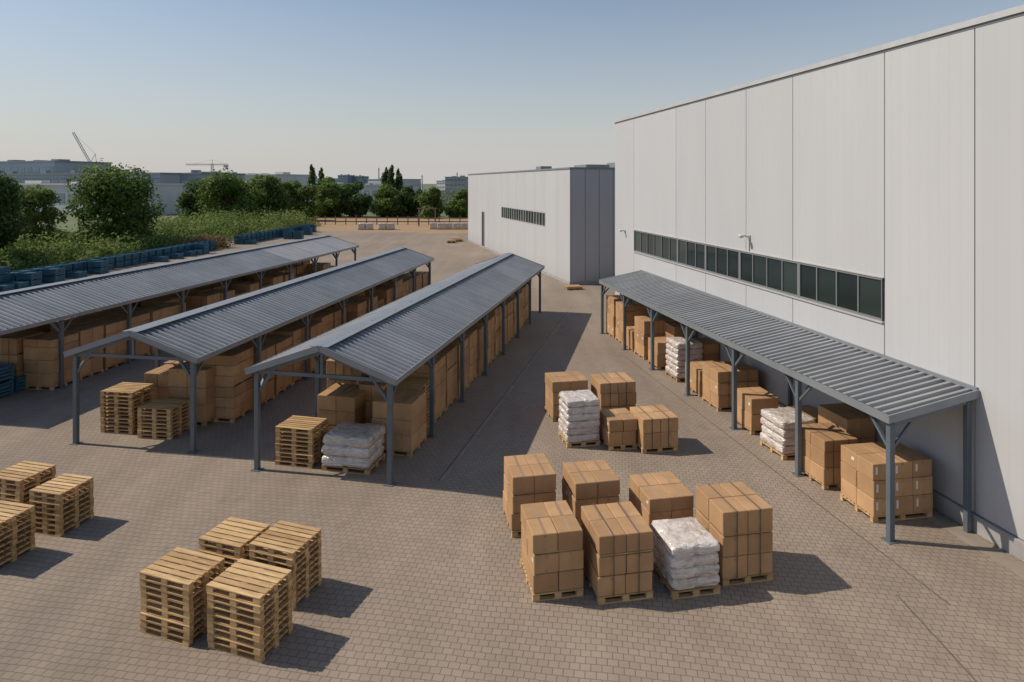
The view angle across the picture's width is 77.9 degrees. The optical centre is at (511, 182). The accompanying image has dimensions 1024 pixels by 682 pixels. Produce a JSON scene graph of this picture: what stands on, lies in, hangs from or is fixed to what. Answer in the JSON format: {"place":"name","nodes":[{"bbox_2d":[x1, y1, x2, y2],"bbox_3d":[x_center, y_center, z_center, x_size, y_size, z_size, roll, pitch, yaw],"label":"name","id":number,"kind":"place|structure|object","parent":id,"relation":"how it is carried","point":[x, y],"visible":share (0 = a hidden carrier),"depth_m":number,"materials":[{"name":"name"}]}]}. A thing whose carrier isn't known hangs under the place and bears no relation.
{"place":"outdoors","nodes":[
{"label":"outdoors","id":0,"kind":"place"},
{"bbox_2d":[11,184,467,267],"bbox_3d":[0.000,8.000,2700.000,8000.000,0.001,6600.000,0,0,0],"label":"ground","id":1,"kind":"structure","parent":0,"point":[70,223],"depth_m":142.72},
{"bbox_2d":[0,170,30,249],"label":"broadleaf tree","id":2,"kind":"object","parent":1,"relation":"on","point":[10,229],"visible":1,"depth_m":57.72,"materials":[{"name":"green plant"}]},
{"bbox_2d":[11,184,68,249],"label":"broadleaf tree","id":3,"kind":"object","parent":1,"relation":"on","point":[38,198],"visible":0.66,"depth_m":70.62,"materials":[{"name":"green plant"}]},
{"bbox_2d":[0,159,112,173],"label":"office block","id":4,"kind":"structure","parent":1,"relation":"on","point":[51,165],"depth_m":209.33,"materials":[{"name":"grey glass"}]},
{"bbox_2d":[0,174,179,182],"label":"walls","id":5,"kind":"structure","parent":1,"relation":"on","point":[169,178],"depth_m":186.69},
{"bbox_2d":[2,170,181,174],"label":"roof","id":6,"kind":"structure","parent":5,"relation":"on","point":[44,172],"depth_m":193.86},
{"bbox_2d":[11,181,183,214],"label":"white factory hall","id":7,"kind":"structure","parent":1,"relation":"on","point":[167,192],"depth_m":163.90,"materials":[{"name":"blue metal"}]},
{"bbox_2d":[61,158,167,250],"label":"broadleaf tree","id":8,"kind":"object","parent":1,"relation":"on","point":[119,191],"visible":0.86,"depth_m":75.05,"materials":[{"name":"green plant"}]},
{"bbox_2d":[0,206,321,270],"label":"shrub thicket","id":9,"kind":"object","parent":1,"relation":"on","point":[24,254],"visible":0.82,"depth_m":73.77,"materials":[{"name":"green plant"}]},
{"bbox_2d":[174,177,207,224],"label":"broadleaf tree","id":10,"kind":"object","parent":1,"relation":"on","point":[187,201],"visible":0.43,"depth_m":121.52,"materials":[{"name":"green plant"}]},
{"bbox_2d":[180,170,245,207],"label":"factory hall","id":11,"kind":"structure","parent":1,"relation":"on","point":[193,174],"depth_m":190.51,"materials":[{"name":"grey glass"}]},
{"bbox_2d":[244,172,308,185],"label":"white hall","id":12,"kind":"structure","parent":1,"relation":"on","point":[288,176],"depth_m":267.99,"materials":[{"name":"blue glass"}]},
{"bbox_2d":[398,186,422,216],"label":"broadleaf tree","id":13,"kind":"object","parent":1,"relation":"on","point":[408,196],"visible":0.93,"depth_m":150.68,"materials":[{"name":"green plant"}]},
{"bbox_2d":[245,218,467,233],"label":"soil","id":14,"kind":"structure","parent":0,"point":[414,227],"depth_m":119.16,"materials":[{"name":"soil"}]},
{"bbox_2d":[190,167,264,218],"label":"broadleaf tree","id":15,"kind":"object","parent":14,"relation":"on","point":[226,191],"visible":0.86,"depth_m":116.24,"materials":[{"name":"green plant"}]},
{"bbox_2d":[249,173,291,218],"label":"broadleaf tree","id":16,"kind":"object","parent":14,"relation":"on","point":[275,197],"visible":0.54,"depth_m":124.56,"materials":[{"name":"green plant"}]},
{"bbox_2d":[291,184,317,220],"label":"broadleaf tree","id":17,"kind":"object","parent":14,"relation":"on","point":[304,193],"visible":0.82,"depth_m":133.02,"materials":[{"name":"green plant"}]},
{"bbox_2d":[314,176,350,216],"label":"broadleaf tree","id":18,"kind":"object","parent":14,"relation":"on","point":[329,195],"visible":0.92,"depth_m":147.49,"materials":[{"name":"green plant"}]},
{"bbox_2d":[339,180,373,216],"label":"broadleaf tree","id":19,"kind":"object","parent":14,"relation":"on","point":[360,202],"visible":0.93,"depth_m":149.21,"materials":[{"name":"green plant"}]},
{"bbox_2d":[284,216,467,224],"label":"timber fence","id":20,"kind":"object","parent":14,"relation":"on","point":[387,217],"visible":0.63,"depth_m":121.42,"materials":[{"name":"wood"}]},
{"bbox_2d":[369,183,403,216],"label":"broadleaf tree","id":21,"kind":"object","parent":14,"relation":"on","point":[386,203],"visible":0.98,"depth_m":148.53,"materials":[{"name":"green plant"}]},
{"bbox_2d":[417,186,444,216],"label":"broadleaf tree","id":22,"kind":"object","parent":14,"relation":"on","point":[432,199],"visible":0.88,"depth_m":143.29,"materials":[{"name":"green plant"}]},
{"bbox_2d":[444,189,467,217],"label":"broadleaf tree","id":23,"kind":"object","parent":14,"relation":"on","point":[458,209],"visible":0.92,"depth_m":144.94,"materials":[{"name":"green plant"}]},
{"bbox_2d":[0,231,1023,681],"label":"paved yard","id":24,"kind":"structure","parent":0,"point":[422,575],"depth_m":13.31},
{"bbox_2d":[0,364,13,396],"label":"blue crate stack","id":25,"kind":"object","parent":24,"relation":"on","point":[5,384],"visible":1,"depth_m":23.81,"materials":[{"name":"plastic"}]},
{"bbox_2d":[0,500,35,564],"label":"pallet stack","id":26,"kind":"object","parent":24,"relation":"on","point":[16,531],"visible":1,"depth_m":13.55,"materials":[{"name":"brown wood"}]},
{"bbox_2d":[0,330,43,386],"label":"pallet of cardboard boxes","id":27,"kind":"object","parent":24,"relation":"on","point":[11,348],"visible":0.4,"depth_m":24.56,"materials":[{"name":"cardboard"}]},
{"bbox_2d":[0,460,55,507],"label":"pallet stack","id":28,"kind":"object","parent":24,"relation":"on","point":[18,481],"visible":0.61,"depth_m":15.29,"materials":[{"name":"brown wood"}]},
{"bbox_2d":[16,271,41,286],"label":"blue crate stack","id":29,"kind":"object","parent":24,"relation":"on","point":[31,277],"visible":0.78,"depth_m":48.47,"materials":[{"name":"plastic"}]},
{"bbox_2d":[23,332,78,390],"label":"pallet of cardboard boxes","id":30,"kind":"object","parent":24,"relation":"on","point":[41,361],"visible":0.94,"depth_m":24.53,"materials":[{"name":"cardboard"}]},
{"bbox_2d":[41,267,64,282],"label":"blue crate stack","id":31,"kind":"object","parent":24,"relation":"on","point":[50,273],"visible":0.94,"depth_m":50.50,"materials":[{"name":"plastic"}]},
{"bbox_2d":[29,473,93,536],"bbox_3d":[-10.526,7.515,14.827,0.898,0.957,0.898,0,0,14],"label":"pallet stack","id":32,"kind":"object","parent":24,"relation":"on","point":[62,503],"visible":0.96,"depth_m":14.57,"materials":[{"name":"brown wood"}]},
{"bbox_2d":[54,324,103,379],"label":"pallet of cardboard boxes","id":33,"kind":"object","parent":24,"relation":"on","point":[88,333],"visible":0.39,"depth_m":26.25,"materials":[{"name":"cardboard"}]},
{"bbox_2d":[84,319,126,370],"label":"pallet of cardboard boxes","id":34,"kind":"object","parent":24,"relation":"on","point":[112,327],"visible":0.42,"depth_m":27.53,"materials":[{"name":"cardboard"}]},
{"bbox_2d":[100,382,153,434],"bbox_3d":[-12.552,7.336,20.675,1.196,1.316,0.997,0,0,9],"label":"pallet stack","id":35,"kind":"object","parent":24,"relation":"on","point":[121,402],"visible":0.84,"depth_m":20.29,"materials":[{"name":"brown wood"}]},
{"bbox_2d":[105,312,150,354],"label":"pallet of cardboard boxes","id":36,"kind":"object","parent":24,"relation":"on","point":[139,318],"visible":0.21,"depth_m":28.98,"materials":[{"name":"cardboard"}]},
{"bbox_2d":[133,306,169,353],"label":"pallet of cardboard boxes","id":37,"kind":"object","parent":24,"relation":"on","point":[157,313],"visible":0.18,"depth_m":30.11,"materials":[{"name":"cardboard"}]},
{"bbox_2d":[144,364,175,399],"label":"pallet of cardboard boxes","id":38,"kind":"object","parent":24,"relation":"on","point":[158,377],"visible":0.2,"depth_m":21.64,"materials":[{"name":"cardboard"}]},
{"bbox_2d":[137,397,189,439],"bbox_3d":[-11.098,7.515,20.233,1.179,0.957,0.979,0,0,9],"label":"pallet stack","id":39,"kind":"object","parent":24,"relation":"on","point":[169,418],"visible":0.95,"depth_m":19.88,"materials":[{"name":"brown wood"}]},
{"bbox_2d":[0,235,358,388],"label":"open storage shed","id":40,"kind":"structure","parent":24,"relation":"on","point":[36,306],"depth_m":29.98,"materials":[{"name":"grey metal"}]},
{"bbox_2d":[139,547,224,646],"bbox_3d":[-5.957,7.455,11.475,1.158,1.077,0.846,0,0,19],"label":"pallet stack","id":41,"kind":"object","parent":24,"relation":"on","point":[173,584],"visible":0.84,"depth_m":11.19,"materials":[{"name":"brown wood"}]},
{"bbox_2d":[169,361,213,425],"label":"pallet of cardboard boxes","id":42,"kind":"object","parent":24,"relation":"on","point":[179,383],"visible":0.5,"depth_m":20.93,"materials":[{"name":"cardboard"}]},
{"bbox_2d":[185,292,219,311],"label":"pallet of cardboard boxes","id":43,"kind":"object","parent":24,"relation":"on","point":[196,300],"visible":0.21,"depth_m":33.76,"materials":[{"name":"cardboard"}]},
{"bbox_2d":[175,232,234,249],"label":"dry brush pile","id":44,"kind":"object","parent":24,"relation":"on","point":[219,240],"visible":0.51,"depth_m":77.31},
{"bbox_2d":[198,346,253,422],"bbox_3d":[-9.836,6.882,21.815,1.323,2.224,1.260,0,0,8],"label":"pallet of cardboard boxes","id":45,"kind":"object","parent":24,"relation":"on","point":[233,383],"visible":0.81,"depth_m":21.21,"materials":[{"name":"brown cardboard"}]},
{"bbox_2d":[199,517,269,570],"bbox_3d":[-5.589,7.515,12.787,1.046,0.957,0.892,0,0,19],"label":"pallet stack","id":46,"kind":"object","parent":24,"relation":"on","point":[230,539],"visible":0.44,"depth_m":12.56,"materials":[{"name":"brown wood"}]},
{"bbox_2d":[63,247,433,453],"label":"open storage shed","id":47,"kind":"structure","parent":24,"relation":"on","point":[194,337],"depth_m":22.81,"materials":[{"name":"grey metal"}]},
{"bbox_2d":[206,558,292,662],"bbox_3d":[-4.588,7.455,11.103,1.160,1.077,0.864,0,0,19],"label":"pallet stack","id":48,"kind":"object","parent":24,"relation":"on","point":[249,609],"visible":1,"depth_m":10.84,"materials":[{"name":"brown wood"}]},
{"bbox_2d":[239,343,274,403],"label":"pallet of cardboard boxes","id":49,"kind":"object","parent":24,"relation":"on","point":[267,390],"visible":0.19,"depth_m":23.09,"materials":[{"name":"brown cardboard"}]},
{"bbox_2d":[245,335,292,395],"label":"pallet of cardboard boxes","id":50,"kind":"object","parent":24,"relation":"on","point":[282,344],"visible":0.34,"depth_m":24.32,"materials":[{"name":"cardboard"}]},
{"bbox_2d":[266,325,303,384],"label":"pallet of cardboard boxes","id":51,"kind":"object","parent":24,"relation":"on","point":[296,332],"visible":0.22,"depth_m":25.42,"materials":[{"name":"brown cardboard"}]},
{"bbox_2d":[249,520,321,610],"bbox_3d":[-4.425,7.455,12.403,1.033,1.077,0.926,0,0,19],"label":"pallet stack","id":52,"kind":"object","parent":24,"relation":"on","point":[295,548],"visible":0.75,"depth_m":12.21,"materials":[{"name":"brown wood"}]},
{"bbox_2d":[275,415,328,468],"bbox_3d":[-6.054,7.455,18.299,1.185,1.077,0.942,0,0,13],"label":"pallet stack","id":53,"kind":"object","parent":24,"relation":"on","point":[299,439],"visible":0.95,"depth_m":17.96,"materials":[{"name":"brown wood"}]},
{"bbox_2d":[287,320,322,372],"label":"pallet of cardboard boxes","id":54,"kind":"object","parent":24,"relation":"on","point":[315,328],"visible":0.09,"depth_m":26.84,"materials":[{"name":"cardboard"}]},
{"bbox_2d":[298,312,332,361],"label":"pallet of cardboard boxes","id":55,"kind":"object","parent":24,"relation":"on","point":[326,318],"visible":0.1,"depth_m":28.27,"materials":[{"name":"cardboard"}]},
{"bbox_2d":[318,383,365,431],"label":"pallet of cardboard boxes","id":56,"kind":"object","parent":24,"relation":"on","point":[338,403],"visible":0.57,"depth_m":19.42,"materials":[{"name":"cardboard"}]},
{"bbox_2d":[326,359,367,387],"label":"pallet of cardboard boxes","id":57,"kind":"object","parent":24,"relation":"on","point":[334,367],"visible":0.13,"depth_m":21.40,"materials":[{"name":"brown cardboard"}]},
{"bbox_2d":[334,300,366,322],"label":"pallet of cardboard boxes","id":58,"kind":"object","parent":24,"relation":"on","point":[355,309],"visible":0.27,"depth_m":31.67,"materials":[{"name":"cardboard"}]},
{"bbox_2d":[321,422,385,474],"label":"shrink wrapped pallet","id":59,"kind":"object","parent":24,"relation":"on","point":[346,446],"visible":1,"depth_m":17.54,"materials":[{"name":"plastic"}]},
{"bbox_2d":[359,381,386,423],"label":"pallet of cardboard boxes","id":60,"kind":"object","parent":24,"relation":"on","point":[372,393],"visible":0.2,"depth_m":19.92,"materials":[{"name":"brown cardboard"}]},
{"bbox_2d":[365,286,392,305],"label":"pallet of cardboard boxes","id":61,"kind":"object","parent":24,"relation":"on","point":[385,294],"visible":0.2,"depth_m":35.66,"materials":[{"name":"brown cardboard"}]},
{"bbox_2d":[244,253,544,486],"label":"open storage shed","id":62,"kind":"structure","parent":24,"relation":"on","point":[395,343],"depth_m":20.60,"materials":[{"name":"grey metal"}]},
{"bbox_2d":[372,388,426,456],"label":"pallet of cardboard boxes","id":63,"kind":"object","parent":24,"relation":"on","point":[409,422],"visible":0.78,"depth_m":18.67,"materials":[{"name":"brown cardboard"}]},
{"bbox_2d":[393,378,428,428],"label":"pallet stack","id":64,"kind":"object","parent":24,"relation":"on","point":[414,384],"visible":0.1,"depth_m":20.44,"materials":[{"name":"brown wood"}]},
{"bbox_2d":[407,355,445,422],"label":"pallet of cardboard boxes","id":65,"kind":"object","parent":24,"relation":"on","point":[421,372],"visible":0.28,"depth_m":21.48,"materials":[{"name":"brown cardboard"}]},
{"bbox_2d":[437,345,456,409],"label":"pallet of cardboard boxes","id":66,"kind":"object","parent":24,"relation":"on","point":[449,352],"visible":0.28,"depth_m":22.79,"materials":[{"name":"brown cardboard"}]},
{"bbox_2d":[448,337,468,396],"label":"pallet of cardboard boxes","id":67,"kind":"object","parent":24,"relation":"on","point":[456,341],"visible":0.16,"depth_m":24.33,"materials":[{"name":"brown cardboard"}]},
{"bbox_2d":[465,329,476,385],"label":"pallet of cardboard boxes","id":68,"kind":"object","parent":24,"relation":"on","point":[471,334],"visible":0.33,"depth_m":25.50,"materials":[{"name":"brown cardboard"}]},
{"bbox_2d":[469,322,483,375],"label":"pallet of cardboard boxes","id":69,"kind":"object","parent":24,"relation":"on","point":[479,326],"visible":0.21,"depth_m":26.37,"materials":[{"name":"cardboard"}]},
{"bbox_2d":[477,316,494,366],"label":"pallet of cardboard boxes","id":70,"kind":"object","parent":24,"relation":"on","point":[490,335],"visible":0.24,"depth_m":27.99,"materials":[{"name":"brown cardboard"}]},
{"bbox_2d":[488,305,501,357],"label":"pallet of cardboard boxes","id":71,"kind":"object","parent":24,"relation":"on","point":[496,312],"visible":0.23,"depth_m":29.29,"materials":[{"name":"cardboard"}]},
{"bbox_2d":[439,304,574,480],"bbox_3d":[1.150,7.991,29.500,0.100,0.001,25.733,0,0,14],"label":"drain channel","id":72,"kind":"object","parent":24,"relation":"on","point":[478,431],"visible":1,"depth_m":22.25,"materials":[{"name":"metal"}]},
{"bbox_2d":[503,453,555,537],"bbox_3d":[0.395,7.313,14.923,1.043,1.363,1.160,0,0,-11],"label":"pallet of cardboard boxes","id":73,"kind":"object","parent":24,"relation":"on","point":[529,478],"visible":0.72,"depth_m":14.42,"materials":[{"name":"cardboard"}]},
{"bbox_2d":[520,500,583,601],"bbox_3d":[0.781,7.353,12.764,1.016,1.281,1.216,0,0,-11],"label":"pallet of cardboard boxes","id":74,"kind":"object","parent":24,"relation":"on","point":[551,559],"visible":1,"depth_m":12.23,"materials":[{"name":"cardboard"}]},
{"bbox_2d":[545,371,587,421],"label":"pallet of cardboard boxes","id":75,"kind":"object","parent":24,"relation":"on","point":[556,383],"visible":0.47,"depth_m":21.40,"materials":[{"name":"cardboard"}]},
{"bbox_2d":[558,390,600,447],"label":"shrink wrapped pallet","id":76,"kind":"object","parent":24,"relation":"on","point":[578,418],"visible":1,"depth_m":19.24,"materials":[{"name":"plastic"}]},
{"bbox_2d":[562,460,619,525],"bbox_3d":[1.816,7.344,14.738,1.067,1.299,1.117,0,0,-11],"label":"pallet of cardboard boxes","id":77,"kind":"object","parent":24,"relation":"on","point":[586,483],"visible":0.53,"depth_m":14.29,"materials":[{"name":"cardboard"}]},
{"bbox_2d":[591,372,635,419],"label":"pallet of cardboard boxes","id":78,"kind":"object","parent":24,"relation":"on","point":[615,390],"visible":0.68,"depth_m":21.16,"materials":[{"name":"cardboard"}]},
{"bbox_2d":[581,501,652,604],"bbox_3d":[2.071,7.348,12.691,1.123,1.293,1.252,0,0,-11],"label":"pallet of cardboard boxes","id":79,"kind":"object","parent":24,"relation":"on","point":[617,547],"visible":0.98,"depth_m":12.17,"materials":[{"name":"brown cardboard"}]},
{"bbox_2d":[599,408,636,450],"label":"pallet of cardboard boxes","id":80,"kind":"object","parent":24,"relation":"on","point":[617,426],"visible":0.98,"depth_m":19.03,"materials":[{"name":"cardboard"}]},
{"bbox_2d":[606,295,634,337],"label":"pallet of cardboard boxes","id":81,"kind":"object","parent":24,"relation":"on","point":[612,300],"visible":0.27,"depth_m":32.96,"materials":[{"name":"cardboard"}]},
{"bbox_2d":[615,301,645,344],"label":"pallet of cardboard boxes","id":82,"kind":"object","parent":24,"relation":"on","point":[634,309],"visible":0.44,"depth_m":31.47,"materials":[{"name":"cardboard"}]},
{"bbox_2d":[630,404,677,453],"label":"pallet of cardboard boxes","id":83,"kind":"object","parent":24,"relation":"on","point":[657,427],"visible":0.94,"depth_m":18.84,"materials":[{"name":"cardboard"}]},
{"bbox_2d":[634,315,674,359],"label":"pallet of cardboard boxes","id":84,"kind":"object","parent":24,"relation":"on","point":[642,331],"visible":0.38,"depth_m":28.83,"materials":[{"name":"cardboard"}]},
{"bbox_2d":[648,336,668,369],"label":"pallet of cardboard boxes","id":85,"kind":"object","parent":24,"relation":"on","point":[660,348],"visible":0.44,"depth_m":27.20,"materials":[{"name":"cardboard"}]},
{"bbox_2d":[629,471,693,528],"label":"pallet of cardboard boxes","id":86,"kind":"object","parent":24,"relation":"on","point":[661,495],"visible":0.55,"depth_m":14.03,"materials":[{"name":"cardboard"}]},
{"bbox_2d":[664,321,692,336],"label":"pallet of cardboard boxes","id":87,"kind":"object","parent":24,"relation":"on","point":[672,329],"visible":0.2,"depth_m":28.04,"materials":[{"name":"brown cardboard"}]},
{"bbox_2d":[665,336,702,381],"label":"shrink wrapped pallet","id":88,"kind":"object","parent":24,"relation":"on","point":[675,355],"visible":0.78,"depth_m":25.57,"materials":[{"name":"plastic"}]},
{"bbox_2d":[651,517,720,599],"bbox_3d":[3.469,7.485,12.751,1.061,1.017,1.120,0,0,-11],"label":"shrink wrapped pallet","id":89,"kind":"object","parent":24,"relation":"on","point":[685,550],"visible":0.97,"depth_m":12.30,"materials":[{"name":"white plastic"}]},
{"bbox_2d":[685,360,721,396],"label":"pallet of cardboard boxes","id":90,"kind":"object","parent":24,"relation":"on","point":[696,373],"visible":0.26,"depth_m":24.08,"materials":[{"name":"cardboard"}]},
{"bbox_2d":[695,337,718,360],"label":"pallet of cardboard boxes","id":91,"kind":"object","parent":24,"relation":"on","point":[710,350],"visible":0.3,"depth_m":25.82,"materials":[{"name":"cardboard"}]},
{"bbox_2d":[702,361,757,410],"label":"pallet of cardboard boxes","id":92,"kind":"object","parent":24,"relation":"on","point":[717,383],"visible":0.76,"depth_m":22.38,"materials":[{"name":"cardboard"}]},
{"bbox_2d":[696,481,772,585],"bbox_3d":[4.611,7.258,13.216,1.118,1.473,1.202,0,0,-11],"label":"pallet of cardboard boxes","id":93,"kind":"object","parent":24,"relation":"on","point":[735,519],"visible":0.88,"depth_m":12.70,"materials":[{"name":"brown cardboard"}]},
{"bbox_2d":[737,387,777,434],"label":"pallet of cardboard boxes","id":94,"kind":"object","parent":24,"relation":"on","point":[752,402],"visible":0.64,"depth_m":20.26,"materials":[{"name":"brown cardboard"}]},
{"bbox_2d":[760,407,815,459],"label":"shrink wrapped pallet","id":95,"kind":"object","parent":24,"relation":"on","point":[777,434],"visible":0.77,"depth_m":18.57,"materials":[{"name":"plastic"}]},
{"bbox_2d":[599,270,979,544],"bbox_3d":[7.640,6.335,24.089,2.392,3.330,20.125,0,0,-11],"label":"wall canopy","id":96,"kind":"object","parent":24,"relation":"on","point":[890,393],"visible":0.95,"depth_m":17.61,"materials":[{"name":"grey metal"}]},
{"bbox_2d":[614,4,1023,561],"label":"white warehouse","id":97,"kind":"structure","parent":24,"relation":"on","point":[871,198],"depth_m":17.30,"materials":[{"name":"metal"}]},
{"bbox_2d":[802,422,857,489],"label":"pallet of cardboard boxes","id":98,"kind":"object","parent":24,"relation":"on","point":[822,443],"visible":0.71,"depth_m":16.72,"materials":[{"name":"cardboard"}]},
{"bbox_2d":[818,403,874,443],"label":"pallet of cardboard boxes","id":99,"kind":"object","parent":24,"relation":"on","point":[853,421],"visible":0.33,"depth_m":17.45,"materials":[{"name":"cardboard"}]},
{"bbox_2d":[840,442,932,522],"bbox_3d":[9.186,7.304,15.587,1.617,1.381,1.162,0,0,-10],"label":"pallet of cardboard boxes","id":100,"kind":"object","parent":24,"relation":"on","point":[863,477],"visible":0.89,"depth_m":15.12,"materials":[{"name":"brown cardboard"}]},
{"bbox_2d":[0,0,1023,183],"label":"sky","id":101,"kind":"structure","parent":0,"point":[436,90],"materials":[{"name":"blue"}]},
{"bbox_2d":[468,162,614,284],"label":"grey warehouse","id":102,"kind":"structure","parent":0,"point":[558,224],"depth_m":53.92,"materials":[{"name":"white metal"}]},
{"bbox_2d":[468,162,614,284],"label":"building trim","id":103,"kind":"structure","parent":102,"relation":"in","point":[521,215],"depth_m":60.30,"materials":[{"name":"metal"}]},
{"bbox_2d":[920,510,1023,578],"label":"concrete apron","id":104,"kind":"object","parent":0,"point":[996,555],"visible":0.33,"depth_m":14.00,"materials":[{"name":"concrete"}]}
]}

